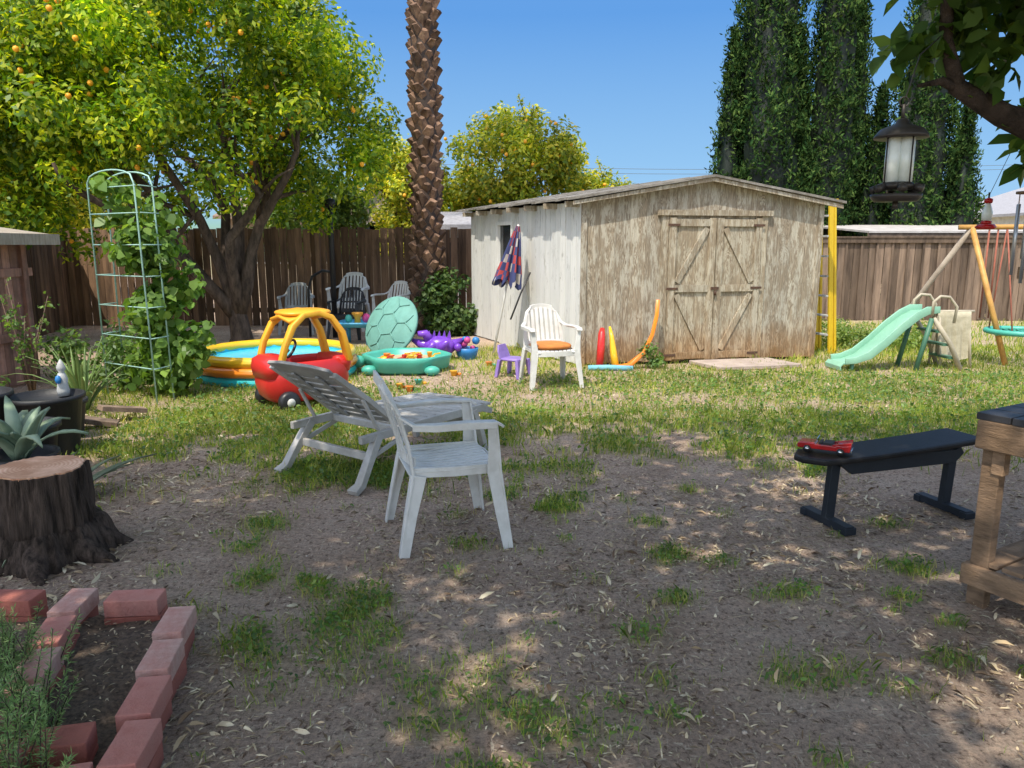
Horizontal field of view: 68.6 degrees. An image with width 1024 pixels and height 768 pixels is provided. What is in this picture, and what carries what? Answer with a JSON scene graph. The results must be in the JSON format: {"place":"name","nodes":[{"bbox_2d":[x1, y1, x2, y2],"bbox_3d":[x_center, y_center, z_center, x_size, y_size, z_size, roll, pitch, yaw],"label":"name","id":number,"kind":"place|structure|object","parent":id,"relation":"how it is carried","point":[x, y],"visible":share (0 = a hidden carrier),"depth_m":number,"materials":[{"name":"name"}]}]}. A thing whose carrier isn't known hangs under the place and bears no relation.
{"place":"outdoors","nodes":[
{"label":"outdoors","id":0,"kind":"place"},
{"bbox_2d":[0,254,1023,767],"bbox_3d":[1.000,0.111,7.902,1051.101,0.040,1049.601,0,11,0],"label":"ground","id":1,"kind":"structure","parent":0,"point":[900,732],"depth_m":3.30,"materials":[{"name":"brown soil"}]},
{"bbox_2d":[0,386,13,420],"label":"plant pot","id":2,"kind":"object","parent":1,"relation":"on","point":[8,392],"visible":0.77,"depth_m":5.33,"materials":[{"name":"black plastic"}]},
{"bbox_2d":[0,227,59,386],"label":"wooden storage shed","id":3,"kind":"structure","parent":1,"relation":"on","point":[13,261],"depth_m":8.27,"materials":[{"name":"red wood"}]},
{"bbox_2d":[0,277,59,390],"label":"rose bush","id":4,"kind":"object","parent":1,"relation":"on","point":[31,385],"visible":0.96,"depth_m":7.37,"materials":[{"name":"green plant"}]},
{"bbox_2d":[0,444,60,464],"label":"plant pot","id":5,"kind":"object","parent":1,"relation":"on","point":[49,450],"visible":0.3,"depth_m":4.79,"materials":[{"name":"black plastic"}]},
{"bbox_2d":[0,395,88,460],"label":"agave plant","id":6,"kind":"object","parent":5,"relation":"in","point":[22,432],"visible":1,"depth_m":4.63,"materials":[{"name":"green plant"}]},
{"bbox_2d":[0,416,61,448],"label":"plant pot","id":7,"kind":"object","parent":1,"relation":"on","point":[52,428],"visible":0.22,"depth_m":5.08,"materials":[{"name":"black plastic"}]},
{"bbox_2d":[2,224,80,335],"bbox_3d":[-7.678,-1.399,10.917,0.160,1.874,7.345,-2,11,-12],"label":"wooden fence","id":8,"kind":"object","parent":1,"relation":"on","point":[51,272],"visible":0.31,"depth_m":13.59,"materials":[{"name":"brown wood"}]},
{"bbox_2d":[10,388,85,454],"bbox_3d":[-3.450,0.305,5.599,0.518,0.460,0.515,0,11,0],"label":"plant pot","id":9,"kind":"object","parent":1,"relation":"on","point":[70,405],"visible":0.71,"depth_m":5.53,"materials":[{"name":"black plastic"}]},
{"bbox_2d":[55,359,69,395],"bbox_3d":[-3.420,-0.049,5.694,0.090,0.280,0.115,0,11,0],"label":"garden gnome","id":10,"kind":"object","parent":9,"relation":"in","point":[61,381],"visible":1,"depth_m":5.68,"materials":[{"name":"white ceramic"}]},
{"bbox_2d":[0,455,133,585],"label":"tree stump","id":11,"kind":"object","parent":1,"relation":"on","point":[54,519],"visible":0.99,"depth_m":3.64,"materials":[{"name":"brown wood"}]},
{"bbox_2d":[42,343,95,386],"bbox_3d":[-4.290,-0.092,7.325,0.462,0.612,0.776,-6,12,-31],"label":"iris plant","id":12,"kind":"object","parent":1,"relation":"on","point":[74,367],"visible":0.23,"depth_m":7.37,"materials":[{"name":"green plant"}]},
{"bbox_2d":[3,335,136,411],"bbox_3d":[-4.175,-0.074,6.968,1.008,0.707,0.938,0,11,0],"label":"iris plant","id":13,"kind":"object","parent":1,"relation":"on","point":[83,375],"visible":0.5,"depth_m":7.02,"materials":[{"name":"green plant"}]},
{"bbox_2d":[0,129,153,233],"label":"shade tree","id":14,"kind":"object","parent":1,"relation":"on","point":[80,204],"visible":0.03,"depth_m":15.59,"materials":[{"name":"green plant"}]},
{"bbox_2d":[2,451,156,567],"bbox_3d":[-2.863,0.631,4.453,1.206,0.204,1.885,0,11,0],"label":"agave plant","id":15,"kind":"object","parent":1,"relation":"on","point":[112,468],"visible":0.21,"depth_m":4.84,"materials":[{"name":"green plant"}]},
{"bbox_2d":[81,396,88,436],"bbox_3d":[-3.650,0.282,6.104,0.389,0.320,0.386,0,11,0],"label":"plant pot","id":16,"kind":"object","parent":1,"relation":"on","point":[85,400],"visible":0.12,"depth_m":6.12,"materials":[{"name":"black plastic"}]},
{"bbox_2d":[0,588,196,767],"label":"brick planter","id":17,"kind":"object","parent":1,"relation":"on","point":[131,649],"visible":0.77,"depth_m":2.63,"materials":[{"name":"brick"}]},
{"bbox_2d":[0,599,82,767],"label":"rosemary bush","id":18,"kind":"object","parent":17,"relation":"in","point":[36,732],"visible":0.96,"depth_m":2.25,"materials":[{"name":"green plant"}]},
{"bbox_2d":[0,317,219,393],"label":"shrub","id":19,"kind":"object","parent":1,"relation":"on","point":[116,352],"visible":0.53,"depth_m":7.94,"materials":[{"name":"green plant"}]},
{"bbox_2d":[85,405,147,427],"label":"wood scraps","id":20,"kind":"object","parent":1,"relation":"on","point":[97,421],"visible":0.48,"depth_m":6.59,"materials":[{"name":"brown wood"}]},
{"bbox_2d":[83,142,160,227],"bbox_3d":[-13.307,-6.313,21.406,6.952,7.723,6.185,10,14,42],"label":"shade tree","id":21,"kind":"object","parent":1,"relation":"on","point":[146,179],"visible":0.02,"depth_m":21.58,"materials":[{"name":"green plant"}]},
{"bbox_2d":[86,169,174,402],"bbox_3d":[-3.830,-0.974,7.544,0.941,2.267,0.251,7,12,31],"label":"garden trellis","id":22,"kind":"object","parent":1,"relation":"on","point":[139,244],"visible":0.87,"depth_m":7.42,"materials":[{"name":"green metal"}]},
{"bbox_2d":[89,172,216,397],"bbox_3d":[-3.616,-0.937,7.663,1.048,2.367,0.802,-5,12,-26],"label":"grape vine","id":23,"kind":"object","parent":1,"relation":"on","point":[186,347],"visible":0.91,"depth_m":7.56,"materials":[{"name":"green plant"}]},
{"bbox_2d":[0,0,403,341],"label":"orange tree","id":24,"kind":"object","parent":1,"relation":"on","point":[71,71],"visible":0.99,"depth_m":10.08,"materials":[{"name":"green plant"}]},
{"bbox_2d":[64,227,471,325],"bbox_3d":[-4.149,-2.058,14.442,8.904,1.885,0.160,0,11,0],"label":"wooden fence","id":25,"kind":"object","parent":1,"relation":"on","point":[371,245],"visible":0.4,"depth_m":14.43,"materials":[{"name":"brown wood"}]},
{"bbox_2d":[193,338,357,387],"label":"inflatable pool","id":26,"kind":"structure","parent":1,"relation":"on","point":[230,362],"depth_m":9.09,"materials":[{"name":"yellow plastic"}]},
{"bbox_2d":[231,219,342,296],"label":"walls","id":27,"kind":"structure","parent":1,"relation":"on","point":[251,225],"depth_m":22.76,"materials":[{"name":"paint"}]},
{"bbox_2d":[213,198,312,218],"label":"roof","id":28,"kind":"structure","parent":27,"relation":"on","point":[215,215],"depth_m":22.08,"materials":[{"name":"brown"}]},
{"bbox_2d":[277,282,315,335],"bbox_3d":[-3.805,-1.341,13.315,0.624,0.891,0.634,-1,11,-8],"label":"plastic armchair","id":29,"kind":"object","parent":1,"relation":"on","point":[287,295],"visible":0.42,"depth_m":13.49,"materials":[{"name":"grey plastic"}]},
{"bbox_2d":[251,307,352,411],"bbox_3d":[-2.054,-0.258,7.322,0.913,0.940,0.618,-9,14,-41],"label":"ride on toy car","id":30,"kind":"object","parent":1,"relation":"on","point":[274,386],"visible":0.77,"depth_m":7.14,"materials":[{"name":"red plastic"}]},
{"bbox_2d":[231,163,379,282],"bbox_3d":[-5.484,-4.139,20.273,3.650,3.867,3.393,-7,13,-34],"label":"shade tree","id":31,"kind":"object","parent":1,"relation":"on","point":[348,211],"visible":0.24,"depth_m":19.71,"materials":[{"name":"green plant"}]},
{"bbox_2d":[307,198,337,337],"bbox_3d":[-3.180,-1.934,12.629,0.566,2.300,0.178,4,11,21],"label":"metal post","id":32,"kind":"object","parent":1,"relation":"on","point":[331,203],"visible":0.89,"depth_m":12.56,"materials":[{"name":"black metal"}]},
{"bbox_2d":[327,287,365,339],"bbox_3d":[-2.745,-1.191,12.629,0.593,0.846,0.603,1,11,8],"label":"plastic armchair","id":33,"kind":"object","parent":1,"relation":"on","point":[341,316],"visible":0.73,"depth_m":12.79,"materials":[{"name":"black plastic"}]},
{"bbox_2d":[326,272,370,331],"bbox_3d":[-2.996,-1.530,13.897,0.736,1.051,0.748,1,11,5],"label":"plastic armchair","id":34,"kind":"object","parent":1,"relation":"on","point":[365,288],"visible":0.5,"depth_m":14.11,"materials":[{"name":"grey plastic"}]},
{"bbox_2d":[338,312,369,344],"bbox_3d":[-2.450,-0.889,11.938,0.620,0.502,0.620,0,11,0],"label":"water play table","id":35,"kind":"object","parent":1,"relation":"on","point":[348,322],"visible":0.7,"depth_m":11.85,"materials":[{"name":"blue plastic"}]},
{"bbox_2d":[267,360,492,495],"bbox_3d":[-0.888,0.161,5.394,0.840,0.830,1.582,8,13,36],"label":"chaise lounge","id":36,"kind":"object","parent":1,"relation":"on","point":[358,407],"visible":0.89,"depth_m":5.09,"materials":[{"name":"plastic"}]},
{"bbox_2d":[364,191,404,298],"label":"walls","id":37,"kind":"structure","parent":1,"relation":"on","point":[370,217],"depth_m":21.48,"materials":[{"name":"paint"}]},
{"bbox_2d":[350,223,388,257],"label":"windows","id":38,"kind":"structure","parent":37,"relation":"attached to","point":[372,227],"depth_m":21.48,"materials":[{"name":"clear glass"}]},
{"bbox_2d":[371,281,410,311],"bbox_3d":[-2.136,-1.397,13.506,0.624,0.891,0.634,4,11,22],"label":"plastic armchair","id":39,"kind":"object","parent":1,"relation":"on","point":[407,294],"visible":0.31,"depth_m":13.67,"materials":[{"name":"grey plastic"}]},
{"bbox_2d":[365,296,417,350],"bbox_3d":[-1.693,-0.812,10.355,0.890,0.890,0.124,-3,-18,29],"label":"sandbox lid","id":40,"kind":"object","parent":1,"relation":"on","point":[392,322],"visible":0.91,"depth_m":10.30,"materials":[{"name":"teal plastic"}]},
{"bbox_2d":[355,348,451,375],"bbox_3d":[-1.387,-0.286,9.456,1.267,0.215,1.043,0,11,0],"label":"turtle sandbox","id":41,"kind":"object","parent":1,"relation":"on","point":[409,361],"visible":0.99,"depth_m":9.09,"materials":[{"name":"green plastic"}]},
{"bbox_2d":[348,115,460,255],"bbox_3d":[-2.478,-4.028,18.052,2.378,4.457,2.761,4,11,19],"label":"orange tree","id":42,"kind":"object","parent":1,"relation":"on","point":[396,208],"visible":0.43,"depth_m":17.45,"materials":[{"name":"green plant"}]},
{"bbox_2d":[348,361,495,391],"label":"sand toy molds","id":43,"kind":"object","parent":1,"relation":"on","point":[452,372],"visible":0.66,"depth_m":8.42,"materials":[{"name":"yellow plastic"}]},
{"bbox_2d":[404,0,445,333],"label":"palm tree","id":44,"kind":"object","parent":1,"relation":"on","point":[424,124],"visible":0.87,"depth_m":12.81,"materials":[{"name":"brown plant"}]},
{"bbox_2d":[412,330,462,352],"bbox_3d":[-1.028,-0.556,10.288,0.642,0.381,0.426,5,11,23],"label":"inflatable dragon toy","id":45,"kind":"object","parent":1,"relation":"on","point":[444,343],"visible":0.69,"depth_m":10.19,"materials":[{"name":"purple plastic"}]},
{"bbox_2d":[373,370,512,558],"bbox_3d":[-0.396,0.368,4.023,0.653,0.918,0.643,-3,11,-17],"label":"plastic armchair","id":46,"kind":"object","parent":1,"relation":"on","point":[471,457],"visible":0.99,"depth_m":3.86,"materials":[{"name":"white plastic"}]},
{"bbox_2d":[413,266,477,336],"bbox_3d":[-1.042,-1.374,13.097,1.445,1.336,0.979,0,11,0],"label":"shrub","id":47,"kind":"object","parent":1,"relation":"on","point":[441,308],"visible":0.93,"depth_m":12.91,"materials":[{"name":"green plant"}]},
{"bbox_2d":[440,212,470,307],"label":"grey outbuilding","id":48,"kind":"structure","parent":1,"relation":"on","point":[458,220],"depth_m":16.20,"materials":[{"name":"white paint"}]},
{"bbox_2d":[454,336,479,359],"bbox_3d":[-0.617,-0.500,10.325,0.354,0.320,0.334,0,11,0],"label":"toy basket","id":49,"kind":"object","parent":1,"relation":"on","point":[463,350],"visible":0.9,"depth_m":10.24,"materials":[{"name":"blue plastic"}]},
{"bbox_2d":[492,224,521,355],"bbox_3d":[-0.074,-1.322,10.623,0.427,1.836,0.424,0,11,0],"label":"patio umbrella","id":50,"kind":"object","parent":1,"relation":"on","point":[509,270],"visible":0.99,"depth_m":10.53,"materials":[{"name":"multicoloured fabric"}]},
{"bbox_2d":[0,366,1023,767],"bbox_3d":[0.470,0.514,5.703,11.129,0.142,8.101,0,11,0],"label":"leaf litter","id":51,"kind":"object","parent":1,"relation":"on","point":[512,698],"visible":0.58,"depth_m":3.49,"materials":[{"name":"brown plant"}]},
{"bbox_2d":[494,343,530,379],"bbox_3d":[0.016,-0.274,8.952,0.348,0.386,0.348,6,12,29],"label":"child chair","id":52,"kind":"object","parent":1,"relation":"on","point":[503,352],"visible":0.81,"depth_m":8.93,"materials":[{"name":"purple plastic"}]},
{"bbox_2d":[442,94,594,211],"bbox_3d":[0.208,-4.411,18.456,4.018,5.061,3.420,0,11,0],"label":"orange tree","id":53,"kind":"object","parent":1,"relation":"on","point":[528,152],"visible":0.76,"depth_m":17.53,"materials":[{"name":"green plant"}]},
{"bbox_2d":[49,451,1022,767],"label":"pebbles and twigs","id":54,"kind":"object","parent":1,"relation":"on","point":[555,615],"visible":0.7,"depth_m":3.29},
{"bbox_2d":[61,318,1023,767],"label":"grass","id":55,"kind":"structure","parent":1,"relation":"on","point":[311,466],"depth_m":6.03,"materials":[{"name":"green plant"}]},
{"bbox_2d":[519,304,583,390],"bbox_3d":[0.410,-0.430,8.398,0.624,0.891,0.634,-3,11,-16],"label":"plastic armchair","id":56,"kind":"object","parent":1,"relation":"on","point":[556,347],"visible":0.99,"depth_m":8.39,"materials":[{"name":"white plastic"}]},
{"bbox_2d":[596,328,604,364],"bbox_3d":[1.125,-0.442,9.510,0.097,0.531,0.252,3,11,16],"label":"plastic bat","id":57,"kind":"object","parent":1,"relation":"on","point":[600,348],"visible":0.85,"depth_m":9.48,"materials":[{"name":"red plastic"}]},
{"bbox_2d":[582,156,633,189],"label":"orange tree","id":58,"kind":"object","parent":1,"relation":"on","point":[606,181],"visible":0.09,"depth_m":19.10,"materials":[{"name":"green plant"}]},
{"bbox_2d":[588,365,632,370],"bbox_3d":[1.224,-0.201,9.341,0.555,0.077,0.077,1,11,5],"label":"foam noodle","id":59,"kind":"object","parent":1,"relation":"on","point":[613,367],"visible":0.86,"depth_m":9.31,"materials":[{"name":"blue plastic"}]},
{"bbox_2d":[609,326,618,364],"bbox_3d":[1.290,-0.454,9.551,0.099,0.543,0.253,-4,11,-22],"label":"plastic bat","id":60,"kind":"object","parent":1,"relation":"on","point":[614,356],"visible":0.85,"depth_m":9.52,"materials":[{"name":"yellow plastic"}]},
{"bbox_2d":[618,300,659,365],"bbox_3d":[1.598,-0.620,9.462,0.692,0.860,0.163,-5,12,-25],"label":"foam hockey stick","id":61,"kind":"object","parent":1,"relation":"on","point":[635,359],"visible":0.8,"depth_m":9.50,"materials":[{"name":"orange plastic"}]},
{"bbox_2d":[636,340,665,368],"bbox_3d":[1.783,-0.369,9.562,0.310,0.391,0.415,8,13,38],"label":"weed clump","id":62,"kind":"object","parent":1,"relation":"on","point":[656,361],"visible":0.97,"depth_m":9.48,"materials":[{"name":"green plant"}]},
{"bbox_2d":[456,174,846,365],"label":"garden shed","id":63,"kind":"structure","parent":1,"relation":"on","point":[720,266],"depth_m":9.87,"materials":[{"name":"brown wood"}]},
{"bbox_2d":[496,221,513,268],"bbox_3d":[-0.097,-2.122,11.532,0.062,0.720,0.610,-5,12,-24],"label":"window","id":64,"kind":"structure","parent":63,"relation":"in","point":[504,230],"depth_m":11.67,"materials":[{"name":"white"}]},
{"bbox_2d":[510,272,530,319],"bbox_3d":[0.110,-1.200,10.236,0.328,0.640,0.043,-6,12,-29],"label":"garden cane","id":65,"kind":"object","parent":63,"relation":"attached to","point":[520,295],"visible":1,"depth_m":10.23,"materials":[{"name":"black plastic"}]},
{"bbox_2d":[657,209,773,360],"bbox_3d":[2.648,-1.277,9.854,1.610,1.960,0.095,-2,11,-12],"label":"double door","id":66,"kind":"structure","parent":63,"relation":"in","point":[712,274],"depth_m":9.86,"materials":[{"name":"wood"}]},
{"bbox_2d":[704,25,745,179],"bbox_3d":[5.595,-5.589,19.437,1.430,7.118,1.486,0,11,0],"label":"cypress tree","id":67,"kind":"object","parent":1,"relation":"on","point":[721,155],"visible":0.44,"depth_m":19.02,"materials":[{"name":"green plant"}]},
{"bbox_2d":[689,357,801,370],"bbox_3d":[3.020,-0.261,9.749,1.274,0.050,0.607,-2,11,-12],"label":"concrete step","id":68,"kind":"object","parent":1,"relation":"on","point":[738,363],"visible":0.85,"depth_m":9.62,"materials":[{"name":"beige concrete"}]},
{"bbox_2d":[714,0,826,225],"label":"cypress tree","id":69,"kind":"object","parent":1,"relation":"on","point":[772,54],"visible":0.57,"depth_m":18.40,"materials":[{"name":"green plant"}]},
{"bbox_2d":[795,21,816,175],"bbox_3d":[7.370,-5.692,19.968,1.858,7.372,1.840,0,11,0],"label":"cypress tree","id":70,"kind":"object","parent":1,"relation":"on","point":[806,36],"visible":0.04,"depth_m":19.24,"materials":[{"name":"green plant"}]},
{"bbox_2d":[814,206,836,352],"bbox_3d":[4.507,-1.535,10.814,0.315,2.183,0.330,-4,11,-20],"label":"stepladder","id":71,"kind":"object","parent":1,"relation":"on","point":[830,334],"visible":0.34,"depth_m":10.74,"materials":[{"name":"yellow plastic"}]},
{"bbox_2d":[797,0,873,271],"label":"cypress tree","id":72,"kind":"object","parent":1,"relation":"on","point":[835,66],"visible":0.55,"depth_m":18.87,"materials":[{"name":"green plant"}]},
{"bbox_2d":[836,0,877,286],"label":"cypress tree","id":73,"kind":"object","parent":1,"relation":"on","point":[865,117],"visible":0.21,"depth_m":20.07,"materials":[{"name":"green plant"}]},
{"bbox_2d":[847,79,895,292],"bbox_3d":[9.796,-5.095,20.365,1.448,5.963,1.566,-9,14,-39],"label":"cypress tree","id":74,"kind":"object","parent":1,"relation":"on","point":[868,213],"visible":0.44,"depth_m":20.02,"materials":[{"name":"green plant"}]},
{"bbox_2d":[821,314,933,351],"bbox_3d":[5.845,-0.752,11.851,2.389,0.639,2.201,9,14,41],"label":"weed clump","id":75,"kind":"object","parent":1,"relation":"on","point":[844,335],"visible":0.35,"depth_m":11.53,"materials":[{"name":"green plant"}]},
{"bbox_2d":[794,428,975,535],"bbox_3d":[2.118,0.544,4.304,1.169,0.462,0.375,-3,11,-17],"label":"exercise bench","id":76,"kind":"object","parent":1,"relation":"on","point":[943,446],"visible":0.98,"depth_m":4.24,"materials":[{"name":"black leather"}]},
{"bbox_2d":[796,435,853,455],"bbox_3d":[1.730,0.335,4.151,0.284,0.084,0.115,6,12,29],"label":"toy convertible car","id":77,"kind":"object","parent":76,"relation":"on","point":[840,448],"visible":1,"depth_m":4.12,"materials":[{"name":"red plastic"}]},
{"bbox_2d":[825,293,961,371],"bbox_3d":[4.812,-0.647,9.436,1.566,0.960,0.540,-1,11,-4],"label":"toddler slide","id":78,"kind":"object","parent":1,"relation":"on","point":[884,334],"visible":0.98,"depth_m":9.40,"materials":[{"name":"green plastic"}]},
{"bbox_2d":[873,0,967,298],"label":"cypress tree","id":79,"kind":"object","parent":1,"relation":"on","point":[932,111],"visible":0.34,"depth_m":19.20,"materials":[{"name":"green plant"}]},
{"bbox_2d":[822,236,1023,320],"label":"wooden fence","id":80,"kind":"object","parent":1,"relation":"on","point":[959,277],"visible":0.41,"depth_m":15.45,"materials":[{"name":"brown wood"}]},
{"bbox_2d":[823,225,1022,303],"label":"patio cover","id":81,"kind":"object","parent":1,"relation":"on","point":[911,230],"visible":0.28,"depth_m":16.19,"materials":[{"name":"white wood"}]},
{"bbox_2d":[868,0,1023,187],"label":"shade tree","id":82,"kind":"object","parent":1,"relation":"on","point":[961,25],"visible":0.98,"depth_m":3.20,"materials":[{"name":"green plant"}]},
{"bbox_2d":[869,34,943,208],"bbox_3d":[1.582,-1.071,3.017,0.195,0.731,0.567,6,12,29],"label":"bird feeder","id":83,"kind":"object","parent":82,"relation":"hanging from","point":[901,136],"visible":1,"depth_m":2.85,"materials":[{"name":"black metal"}]},
{"bbox_2d":[974,154,1009,228],"bbox_3d":[2.470,-0.985,3.824,0.102,0.384,0.222,0,11,0],"label":"hummingbird feeder","id":84,"kind":"object","parent":82,"relation":"hanging from","point":[986,215],"visible":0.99,"depth_m":3.88,"materials":[{"name":"red glass"}]},
{"bbox_2d":[1009,191,1023,282],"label":"wind chime","id":85,"kind":"object","parent":82,"relation":"hanging from","point":[1020,272],"visible":1,"depth_m":3.77,"materials":[{"name":"metal"}]},
{"bbox_2d":[927,310,974,366],"bbox_3d":[5.630,-0.578,9.616,0.500,0.739,0.311,0,11,0],"label":"towel on rack","id":86,"kind":"object","parent":1,"relation":"on","point":[958,332],"visible":0.77,"depth_m":9.54,"materials":[{"name":"beige fabric"}]},
{"bbox_2d":[936,103,987,224],"bbox_3d":[11.663,-4.802,19.651,1.530,5.524,1.509,0,11,0],"label":"cypress tree","id":87,"kind":"object","parent":1,"relation":"on","point":[968,200],"visible":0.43,"depth_m":19.27,"materials":[{"name":"green plant"}]},
{"bbox_2d":[910,224,1023,365],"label":"frame","id":88,"kind":"object","parent":1,"relation":"on","point":[970,229],"visible":0.76,"depth_m":9.92,"materials":[{"name":"orange paint"}]},
{"bbox_2d":[979,229,1012,330],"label":"ropes","id":89,"kind":"object","parent":88,"relation":"attached to","point":[1007,234],"visible":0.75,"depth_m":9.94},
{"bbox_2d":[983,326,1023,336],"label":"saucer swing","id":90,"kind":"object","parent":89,"relation":"hanging from","point":[1017,331],"visible":0.97,"depth_m":9.73,"materials":[{"name":"green plastic"}]},
{"bbox_2d":[959,403,1023,608],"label":"wooden potting bench","id":91,"kind":"object","parent":1,"relation":"on","point":[999,440],"visible":0.99,"depth_m":3.16,"materials":[{"name":"wood"}]},
{"bbox_2d":[973,215,1023,223],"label":"walls","id":92,"kind":"structure","parent":1,"relation":"on","point":[1004,220],"depth_m":28.31,"materials":[{"name":"white paint"}]},
{"bbox_2d":[974,187,1023,216],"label":"roof","id":93,"kind":"structure","parent":92,"relation":"on","point":[1004,204],"depth_m":29.98,"materials":[{"name":"grey"}]},
{"bbox_2d":[9,0,1023,244],"label":"sky","id":94,"kind":"structure","parent":0,"point":[636,78],"materials":[{"name":"blue"}]},
{"bbox_2d":[152,155,1004,173],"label":"power lines","id":95,"kind":"object","parent":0,"point":[682,169],"visible":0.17,"depth_m":36.09,"materials":[{"name":"black"}]}
]}

